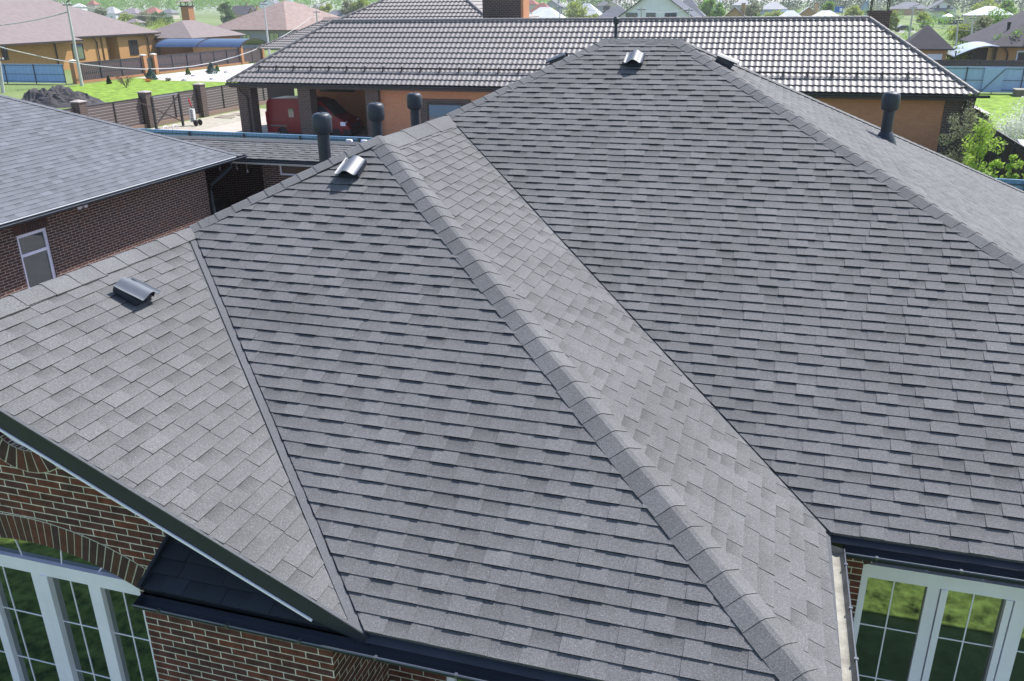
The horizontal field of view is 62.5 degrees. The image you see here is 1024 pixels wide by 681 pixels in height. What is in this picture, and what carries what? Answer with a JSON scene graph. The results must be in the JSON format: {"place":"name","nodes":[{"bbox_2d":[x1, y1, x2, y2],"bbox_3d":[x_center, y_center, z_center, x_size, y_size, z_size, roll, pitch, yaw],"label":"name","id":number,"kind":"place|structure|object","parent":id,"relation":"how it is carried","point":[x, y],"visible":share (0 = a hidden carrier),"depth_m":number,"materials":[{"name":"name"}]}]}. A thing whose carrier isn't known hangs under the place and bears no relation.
{"place":"outdoors","nodes":[
{"label":"outdoors","id":0,"kind":"place"},
{"bbox_2d":[69,59,79,83],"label":"brick pillar","id":1,"kind":"structure","parent":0,"point":[74,72],"depth_m":92.51,"materials":[{"name":"brick"}]},
{"bbox_2d":[86,0,100,12],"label":"house","id":2,"kind":"structure","parent":0,"point":[91,4],"depth_m":587.32,"materials":[{"name":"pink metal"}]},
{"bbox_2d":[106,7,121,18],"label":"house","id":3,"kind":"structure","parent":0,"point":[113,14],"depth_m":585.57,"materials":[{"name":"white metal"}]},
{"bbox_2d":[117,8,142,17],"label":"house","id":4,"kind":"structure","parent":0,"point":[135,12],"depth_m":582.53,"materials":[{"name":"grey metal"}]},
{"bbox_2d":[25,78,236,101],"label":"lawn","id":5,"kind":"structure","parent":0,"point":[114,91],"depth_m":87.49,"materials":[{"name":"green plant"}]},
{"bbox_2d":[63,0,83,85],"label":"utility pole","id":6,"kind":"object","parent":5,"relation":"on","point":[75,52],"visible":1,"depth_m":88.78,"materials":[{"name":"concrete"}]},
{"bbox_2d":[145,69,157,79],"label":"conifer","id":7,"kind":"object","parent":5,"relation":"on","point":[149,74],"visible":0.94,"depth_m":96.86,"materials":[{"name":"green plant"}]},
{"bbox_2d":[139,54,147,75],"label":"brick pillar","id":8,"kind":"structure","parent":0,"point":[144,61],"depth_m":102.49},
{"bbox_2d":[149,53,158,74],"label":"brick pillar","id":9,"kind":"structure","parent":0,"point":[153,56],"depth_m":104.21,"materials":[{"name":"brick"}]},
{"bbox_2d":[161,9,179,18],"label":"house","id":10,"kind":"structure","parent":0,"point":[174,14],"depth_m":573.44,"materials":[{"name":"white metal"}]},
{"bbox_2d":[154,20,245,54],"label":"garage","id":11,"kind":"structure","parent":0,"point":[187,29],"depth_m":132.13,"materials":[{"name":"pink brick"}]},
{"bbox_2d":[158,108,265,129],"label":"yard soil","id":12,"kind":"structure","parent":0,"point":[210,122],"depth_m":60.78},
{"bbox_2d":[187,98,202,125],"bbox_3d":[-22.264,-15.988,59.006,0.834,1.858,0.657,6,23,16],"label":"hand truck","id":13,"kind":"object","parent":12,"relation":"on","point":[193,119],"visible":1,"depth_m":59.02,"materials":[{"name":"white metal"}]},
{"bbox_2d":[209,198,232,214],"bbox_3d":[-11.316,-5.054,32.703,1.187,0.900,1.205,6,23,16],"label":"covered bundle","id":14,"kind":"object","parent":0,"point":[221,204],"visible":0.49,"depth_m":32.30,"materials":[{"name":"fabric"}]},
{"bbox_2d":[232,3,254,17],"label":"house","id":15,"kind":"structure","parent":0,"point":[242,10],"depth_m":558.43,"materials":[{"name":"grey metal"}]},
{"bbox_2d":[177,0,338,47],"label":"brick house","id":16,"kind":"structure","parent":0,"point":[283,18],"depth_m":166.55,"materials":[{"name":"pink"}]},
{"bbox_2d":[152,115,367,136],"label":"yard paving","id":17,"kind":"structure","parent":0,"point":[234,127],"depth_m":57.38,"materials":[{"name":"concrete"}]},
{"bbox_2d":[137,93,184,128],"bbox_3d":[-23.713,-15.378,57.013,0.120,2.250,4.282,6,23,16],"label":"gate frame","id":18,"kind":"object","parent":17,"relation":"on","point":[154,109],"visible":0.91,"depth_m":57.21,"materials":[{"name":"metal"}]},
{"bbox_2d":[138,128,371,141],"bbox_3d":[-8.626,-8.719,40.232,22.075,2.045,0.121,6,23,17],"label":"blue fence","id":19,"kind":"object","parent":17,"relation":"on","point":[245,135],"visible":0.21,"depth_m":41.20,"materials":[{"name":"metal"}]},
{"bbox_2d":[265,96,364,135],"bbox_3d":[-12.712,-14.387,54.112,6.000,2.330,2.220,6,23,16],"label":"delivery van","id":20,"kind":"object","parent":17,"relation":"on","point":[282,114],"visible":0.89,"depth_m":53.68,"materials":[{"name":"red paint"}]},
{"bbox_2d":[164,135,366,203],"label":"carport building","id":21,"kind":"structure","parent":0,"point":[265,164],"depth_m":30.26,"materials":[{"name":"grey"}]},
{"bbox_2d":[279,165,310,174],"bbox_3d":[-6.612,-5.943,29.514,3.400,0.420,0.060,6,23,16],"label":"window","id":22,"kind":"structure","parent":21,"relation":"in","point":[284,170],"depth_m":29.86,"materials":[{"name":"white plastic"}]},
{"bbox_2d":[0,17,1023,680],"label":"brick house","id":23,"kind":"structure","parent":0,"point":[640,359],"depth_m":8.25,"materials":[{"name":"grey"}]},
{"bbox_2d":[0,538,158,680],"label":"window","id":24,"kind":"structure","parent":23,"relation":"in","point":[64,616],"depth_m":8.40,"materials":[{"name":"white plastic"}]},
{"bbox_2d":[853,562,1023,680],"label":"window","id":25,"kind":"structure","parent":23,"relation":"in","point":[910,624],"depth_m":8.32,"materials":[{"name":"white plastic"}]},
{"bbox_2d":[0,0,1023,174],"bbox_3d":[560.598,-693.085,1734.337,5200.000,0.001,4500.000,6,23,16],"label":"ground","id":26,"kind":"structure","parent":0,"point":[17,90],"depth_m":230.24,"materials":[{"name":"green plant"}]},
{"bbox_2d":[0,58,4,92],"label":"utility pole","id":27,"kind":"object","parent":26,"relation":"on","point":[2,83],"visible":1,"depth_m":83.31,"materials":[{"name":"concrete"}]},
{"bbox_2d":[1,64,66,84],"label":"blue fence","id":28,"kind":"object","parent":26,"relation":"on","point":[40,73],"visible":0.96,"depth_m":93.03,"materials":[{"name":"metal"}]},
{"bbox_2d":[21,85,104,107],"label":"soil heap","id":29,"kind":"object","parent":26,"relation":"on","point":[59,96],"visible":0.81,"depth_m":72.26,"materials":[{"name":"soil"}]},
{"bbox_2d":[69,99,88,116],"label":"brick pillar","id":30,"kind":"structure","parent":26,"relation":"on","point":[79,106],"depth_m":52.35,"materials":[{"name":"brick"}]},
{"bbox_2d":[0,0,160,69],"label":"brick bungalow","id":31,"kind":"object","parent":26,"relation":"on","point":[98,37],"visible":0.87,"depth_m":116.48,"materials":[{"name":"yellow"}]},
{"bbox_2d":[71,43,85,59],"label":"window","id":32,"kind":"structure","parent":31,"relation":"in","point":[80,50],"depth_m":116.43,"materials":[{"name":"grey glass"}]},
{"bbox_2d":[128,40,139,54],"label":"window","id":33,"kind":"structure","parent":31,"relation":"in","point":[133,44],"depth_m":126.07,"materials":[{"name":"grey glass"}]},
{"bbox_2d":[83,74,143,82],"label":"fence plinth","id":34,"kind":"structure","parent":26,"relation":"on","point":[105,79],"depth_m":97.67,"materials":[{"name":"orange brick"}]},
{"bbox_2d":[80,57,143,80],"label":"brown fence","id":35,"kind":"object","parent":34,"relation":"on","point":[88,72],"visible":0.83,"depth_m":97.67,"materials":[{"name":"metal"}]},
{"bbox_2d":[87,98,147,128],"bbox_3d":[-26.163,-14.703,55.681,0.280,2.040,5.400,6,23,16],"label":"slat fence","id":36,"kind":"object","parent":26,"relation":"on","point":[129,112],"visible":0.65,"depth_m":56.21,"materials":[{"name":"brown metal"}]},
{"bbox_2d":[117,12,134,21],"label":"spring tree","id":37,"kind":"object","parent":26,"relation":"on","point":[126,16],"visible":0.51,"depth_m":367.06,"materials":[{"name":"green plant"}]},
{"bbox_2d":[133,10,152,25],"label":"spring tree","id":38,"kind":"object","parent":26,"relation":"on","point":[146,18],"visible":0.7,"depth_m":365.44,"materials":[{"name":"green plant"}]},
{"bbox_2d":[136,90,154,127],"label":"brick pillar","id":39,"kind":"structure","parent":26,"relation":"on","point":[145,95],"depth_m":58.01,"materials":[{"name":"brick"}]},
{"bbox_2d":[150,11,173,24],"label":"spring tree","id":40,"kind":"object","parent":26,"relation":"on","point":[155,15],"visible":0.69,"depth_m":362.90,"materials":[{"name":"green plant"}]},
{"bbox_2d":[120,16,232,29],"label":"scrub","id":41,"kind":"object","parent":26,"relation":"on","point":[156,25],"visible":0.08,"depth_m":272.66,"materials":[{"name":"green plant"}]},
{"bbox_2d":[152,89,201,125],"bbox_3d":[-24.410,-16.893,61.097,0.280,2.040,5.400,6,23,16],"label":"slat fence","id":42,"kind":"object","parent":26,"relation":"on","point":[162,104],"visible":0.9,"depth_m":61.09,"materials":[{"name":"brown metal"}]},
{"bbox_2d":[192,82,208,116],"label":"brick pillar","id":43,"kind":"structure","parent":26,"relation":"on","point":[202,97],"depth_m":63.44,"materials":[{"name":"brick"}]},
{"bbox_2d":[159,62,248,73],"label":"fence plinth","id":44,"kind":"structure","parent":26,"relation":"on","point":[181,70],"depth_m":112.11,"materials":[{"name":"orange brick"}]},
{"bbox_2d":[157,48,240,71],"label":"brown fence","id":45,"kind":"object","parent":44,"relation":"on","point":[183,60],"visible":0.93,"depth_m":111.95,"materials":[{"name":"metal"}]},
{"bbox_2d":[243,47,261,62],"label":"driveway gate","id":46,"kind":"structure","parent":44,"relation":"on","point":[254,56],"depth_m":123.58,"materials":[{"name":"brown metal"}]},
{"bbox_2d":[156,64,252,80],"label":"gravel bed","id":47,"kind":"object","parent":26,"relation":"on","point":[220,76],"visible":0.33,"depth_m":103.33,"materials":[{"name":"gravel"}]},
{"bbox_2d":[154,38,266,54],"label":"arched canopy","id":48,"kind":"object","parent":26,"relation":"on","point":[208,42],"visible":0.96,"depth_m":122.94,"materials":[{"name":"blue metal"}]},
{"bbox_2d":[205,85,238,115],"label":"slat fence","id":49,"kind":"object","parent":26,"relation":"on","point":[222,99],"visible":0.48,"depth_m":66.11,"materials":[{"name":"brown metal"}]},
{"bbox_2d":[217,1,236,22],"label":"spring tree","id":50,"kind":"object","parent":26,"relation":"on","point":[226,10],"visible":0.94,"depth_m":353.74,"materials":[{"name":"green plant"}]},
{"bbox_2d":[257,88,267,105],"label":"slat fence","id":51,"kind":"object","parent":26,"relation":"on","point":[262,96],"visible":0.17,"depth_m":71.34,"materials":[{"name":"brown metal"}]},
{"bbox_2d":[260,0,270,54],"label":"utility pole","id":52,"kind":"object","parent":26,"relation":"on","point":[269,52],"visible":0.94,"depth_m":119.23,"materials":[{"name":"concrete"}]},
{"bbox_2d":[259,0,279,8],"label":"house","id":53,"kind":"structure","parent":26,"relation":"on","point":[270,2],"depth_m":549.33,"materials":[{"name":"white metal"}]},
{"bbox_2d":[57,0,610,12],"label":"woodland","id":54,"kind":"object","parent":26,"relation":"on","point":[106,4],"visible":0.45,"depth_m":644.99,"materials":[{"name":"green plant"}]},
{"bbox_2d":[336,0,356,13],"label":"spring tree","id":55,"kind":"object","parent":26,"relation":"on","point":[346,6],"visible":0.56,"depth_m":336.50,"materials":[{"name":"green plant"}]},
{"bbox_2d":[348,0,370,13],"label":"spring tree","id":56,"kind":"object","parent":26,"relation":"on","point":[360,4],"visible":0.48,"depth_m":335.87,"materials":[{"name":"green plant"}]},
{"bbox_2d":[53,0,751,8],"bbox_3d":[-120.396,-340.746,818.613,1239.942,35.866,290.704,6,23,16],"label":"forest","id":57,"kind":"object","parent":26,"relation":"on","point":[304,1],"visible":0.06,"depth_m":804.86,"materials":[{"name":"green plant"}]},
{"bbox_2d":[562,0,588,17],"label":"spring tree","id":58,"kind":"object","parent":26,"relation":"on","point":[576,11],"visible":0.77,"depth_m":312.70,"materials":[{"name":"green plant"}]},
{"bbox_2d":[573,3,602,17],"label":"house","id":59,"kind":"structure","parent":26,"relation":"on","point":[591,8],"depth_m":316.04,"materials":[{"name":"white metal"}]},
{"bbox_2d":[596,1,609,12],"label":"house","id":60,"kind":"structure","parent":26,"relation":"on","point":[599,6],"depth_m":491.15,"materials":[{"name":"grey metal"}]},
{"bbox_2d":[225,0,990,161],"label":"tiled house","id":61,"kind":"structure","parent":26,"relation":"on","point":[442,57],"depth_m":48.95,"materials":[{"name":"grey tile"}]},
{"bbox_2d":[267,88,294,98],"bbox_3d":[-16.041,-16.394,58.855,2.100,2.600,0.070,6,23,16],"label":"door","id":62,"kind":"structure","parent":61,"relation":"in","point":[271,92],"depth_m":58.52,"materials":[{"name":"metal"}]},
{"bbox_2d":[320,89,354,91],"bbox_3d":[-11.864,-17.244,57.159,2.600,0.750,0.070,6,23,16],"label":"window","id":63,"kind":"structure","parent":61,"relation":"in","point":[321,90],"depth_m":57.28,"materials":[{"name":"black"}]},
{"bbox_2d":[426,102,462,120],"bbox_3d":[-3.959,-13.197,49.885,2.259,1.676,0.070,6,23,16],"label":"window","id":64,"kind":"structure","parent":61,"relation":"in","point":[434,110],"depth_m":49.80,"materials":[{"name":"blue glass"}]},
{"bbox_2d":[698,0,715,16],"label":"spring tree","id":65,"kind":"object","parent":26,"relation":"on","point":[706,6],"visible":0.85,"depth_m":299.72,"materials":[{"name":"green plant"}]},
{"bbox_2d":[712,1,725,16],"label":"spring tree","id":66,"kind":"object","parent":26,"relation":"on","point":[719,11],"visible":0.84,"depth_m":293.29,"materials":[{"name":"green plant"}]},
{"bbox_2d":[740,1,763,16],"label":"spring tree","id":67,"kind":"object","parent":26,"relation":"on","point":[753,9],"visible":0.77,"depth_m":295.81,"materials":[{"name":"green plant"}]},
{"bbox_2d":[763,10,784,16],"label":"spring tree","id":68,"kind":"object","parent":26,"relation":"on","point":[775,13],"visible":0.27,"depth_m":294.45,"materials":[{"name":"green plant"}]},
{"bbox_2d":[822,1,835,11],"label":"spring tree","id":69,"kind":"object","parent":26,"relation":"on","point":[829,5],"visible":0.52,"depth_m":289.07,"materials":[{"name":"green plant"}]},
{"bbox_2d":[844,5,863,15],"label":"spring tree","id":70,"kind":"object","parent":26,"relation":"on","point":[856,10],"visible":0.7,"depth_m":286.57,"materials":[{"name":"green plant"}]},
{"bbox_2d":[757,5,1022,43],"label":"green scrub","id":71,"kind":"object","parent":26,"relation":"on","point":[933,16],"visible":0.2,"depth_m":225.46,"materials":[{"name":"green plant"}]},
{"bbox_2d":[889,10,899,30],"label":"spring tree","id":72,"kind":"object","parent":26,"relation":"on","point":[894,22],"visible":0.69,"depth_m":210.53,"materials":[{"name":"green plant"}]},
{"bbox_2d":[889,2,926,14],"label":"house","id":73,"kind":"structure","parent":26,"relation":"on","point":[898,8],"depth_m":408.89,"materials":[{"name":"grey metal"}]},
{"bbox_2d":[916,11,932,27],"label":"spring tree","id":74,"kind":"object","parent":26,"relation":"on","point":[920,15],"visible":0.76,"depth_m":222.35,"materials":[{"name":"green plant"}]},
{"bbox_2d":[906,25,954,59],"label":"garage","id":75,"kind":"structure","parent":26,"relation":"on","point":[930,42],"depth_m":90.65,"materials":[{"name":"grey metal"}]},
{"bbox_2d":[945,22,974,44],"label":"spring tree","id":76,"kind":"object","parent":26,"relation":"on","point":[962,33],"visible":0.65,"depth_m":149.63,"materials":[{"name":"green plant"}]},
{"bbox_2d":[946,44,974,59],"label":"shrub","id":77,"kind":"object","parent":26,"relation":"on","point":[957,57],"visible":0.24,"depth_m":91.03,"materials":[{"name":"green plant"}]},
{"bbox_2d":[936,100,998,168],"bbox_3d":[20.198,-8.779,37.341,2.564,3.727,2.183,-11,24,-24],"label":"olive leaved tree","id":78,"kind":"object","parent":26,"relation":"on","point":[969,132],"visible":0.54,"depth_m":37.16,"materials":[{"name":"green plant"}]},
{"bbox_2d":[947,42,999,59],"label":"arched canopy","id":79,"kind":"object","parent":26,"relation":"on","point":[980,50],"visible":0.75,"depth_m":92.12,"materials":[{"name":"white metal"}]},
{"bbox_2d":[934,60,1023,66],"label":"brown fence","id":80,"kind":"object","parent":26,"relation":"on","point":[995,63],"visible":0.26,"depth_m":85.07,"materials":[{"name":"metal"}]},
{"bbox_2d":[967,14,994,33],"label":"spring tree","id":81,"kind":"object","parent":26,"relation":"on","point":[983,21],"visible":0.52,"depth_m":148.50,"materials":[{"name":"green plant"}]},
{"bbox_2d":[943,66,1023,93],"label":"blue fence","id":82,"kind":"object","parent":26,"relation":"on","point":[973,77],"visible":0.48,"depth_m":73.14,"materials":[{"name":"metal"}]},
{"bbox_2d":[981,68,1004,91],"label":"fence gate","id":83,"kind":"structure","parent":82,"relation":"attached to","point":[992,79],"depth_m":72.97,"materials":[{"name":"metal"}]},
{"bbox_2d":[961,118,1006,174],"bbox_3d":[19.616,-7.672,35.303,1.781,3.222,1.973,-6,23,-14],"label":"leafy sapling","id":84,"kind":"object","parent":26,"relation":"on","point":[980,151],"visible":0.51,"depth_m":34.82,"materials":[{"name":"green plant"}]},
{"bbox_2d":[972,0,1001,10],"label":"spring tree","id":85,"kind":"object","parent":26,"relation":"on","point":[978,5],"visible":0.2,"depth_m":275.95,"materials":[{"name":"green plant"}]},
{"bbox_2d":[959,11,1023,59],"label":"brick bungalow","id":86,"kind":"object","parent":26,"relation":"on","point":[1010,48],"visible":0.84,"depth_m":91.29,"materials":[{"name":"grey metal"}]},
{"bbox_2d":[982,158,1005,177],"bbox_3d":[17.302,-5.400,30.614,0.702,2.507,1.019,17,28,37],"label":"leafy sapling","id":87,"kind":"object","parent":26,"relation":"on","point":[995,163],"visible":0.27,"depth_m":30.20,"materials":[{"name":"green plant"}]},
{"bbox_2d":[967,116,1023,179],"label":"brown fence","id":88,"kind":"object","parent":26,"relation":"on","point":[1012,146],"visible":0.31,"depth_m":37.83,"materials":[{"name":"metal"}]},
{"bbox_2d":[977,6,1016,25],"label":"spring tree","id":89,"kind":"object","parent":26,"relation":"on","point":[996,18],"visible":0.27,"depth_m":151.06,"materials":[{"name":"green plant"}]},
{"bbox_2d":[996,0,1017,14],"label":"spring tree","id":90,"kind":"object","parent":26,"relation":"on","point":[1009,5],"visible":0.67,"depth_m":274.14,"materials":[{"name":"green plant"}]},
{"bbox_2d":[1000,154,1019,178],"bbox_3d":[17.944,-5.422,30.508,0.918,2.612,0.637,-18,28,-37],"label":"leafy sapling","id":91,"kind":"object","parent":26,"relation":"on","point":[1009,166],"visible":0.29,"depth_m":30.18,"materials":[{"name":"green plant"}]},
{"bbox_2d":[996,178,1023,190],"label":"blue fence","id":92,"kind":"object","parent":26,"relation":"on","point":[1018,183],"visible":0.05,"depth_m":29.03,"materials":[{"name":"metal"}]},
{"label":"utility pole","id":93,"kind":"object","parent":26,"relation":"on","visible":0},
{"bbox_2d":[0,14,314,69],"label":"overhead wire","id":94,"kind":"object","parent":93,"relation":"attached to","point":[139,68],"visible":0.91,"depth_m":99.51,"materials":[{"name":"metal"}]},
{"bbox_2d":[532,7,565,17],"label":"house","id":95,"kind":"structure","parent":0,"point":[546,12],"depth_m":211.75,"materials":[{"name":"white metal"}]},
{"bbox_2d":[547,0,565,15],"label":"house","id":96,"kind":"structure","parent":0,"point":[553,3],"depth_m":498.51,"materials":[{"name":"white metal"}]},
{"bbox_2d":[598,7,625,17],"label":"house","id":97,"kind":"structure","parent":0,"point":[618,11],"depth_m":225.32,"materials":[{"name":"grey metal"}]},
{"bbox_2d":[618,0,701,16],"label":"white house","id":98,"kind":"structure","parent":0,"point":[654,7],"depth_m":139.19,"materials":[{"name":"blue stone"}]},
{"bbox_2d":[724,3,745,16],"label":"house","id":99,"kind":"structure","parent":0,"point":[735,12],"depth_m":208.45,"materials":[{"name":"brown metal"}]},
{"bbox_2d":[760,2,786,14],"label":"house","id":100,"kind":"structure","parent":0,"point":[770,7],"depth_m":453.97,"materials":[{"name":"white metal"}]},
{"bbox_2d":[566,0,1023,13],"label":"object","id":101,"kind":"object","parent":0,"point":[952,2],"depth_m":496.15,"materials":[{"name":"plant"}]},
{"bbox_2d":[799,3,817,15],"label":"house","id":102,"kind":"structure","parent":0,"point":[808,11],"depth_m":234.80,"materials":[{"name":"brown metal"}]},
{"bbox_2d":[812,10,839,15],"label":"house","id":103,"kind":"structure","parent":0,"point":[826,13],"depth_m":210.22,"materials":[{"name":"white metal"}]},
{"bbox_2d":[922,0,959,18],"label":"two storey house","id":104,"kind":"structure","parent":0,"point":[939,6],"depth_m":324.59,"materials":[{"name":"white metal"}]},
{"bbox_2d":[963,6,1012,25],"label":"house","id":105,"kind":"structure","parent":0,"point":[979,13],"depth_m":243.67,"materials":[{"name":"white metal"}]},
{"bbox_2d":[970,93,1023,138],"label":"lawn","id":106,"kind":"structure","parent":0,"point":[993,103],"depth_m":64.71,"materials":[{"name":"green plant"}]},
{"bbox_2d":[983,96,1023,140],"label":"blossom bush","id":107,"kind":"object","parent":106,"relation":"on","point":[1010,131],"visible":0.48,"depth_m":42.27,"materials":[{"name":"white plant"}]},
{"bbox_2d":[1012,88,1023,96],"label":"garden box","id":108,"kind":"object","parent":106,"relation":"on","point":[1018,92],"visible":1,"depth_m":70.86,"materials":[{"name":"white wood"}]},
{"label":"courtyard","id":109,"kind":"structure","parent":0,"visible":0},
{"bbox_2d":[0,94,247,298],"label":"brick garage","id":110,"kind":"structure","parent":109,"relation":"on","point":[78,191],"depth_m":24.42,"materials":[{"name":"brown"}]},
{"bbox_2d":[16,228,55,287],"bbox_3d":[-12.581,-2.078,22.288,0.070,1.650,1.000,6,23,16],"label":"window","id":111,"kind":"structure","parent":110,"relation":"in","point":[34,247],"depth_m":22.28,"materials":[{"name":"white plastic"}]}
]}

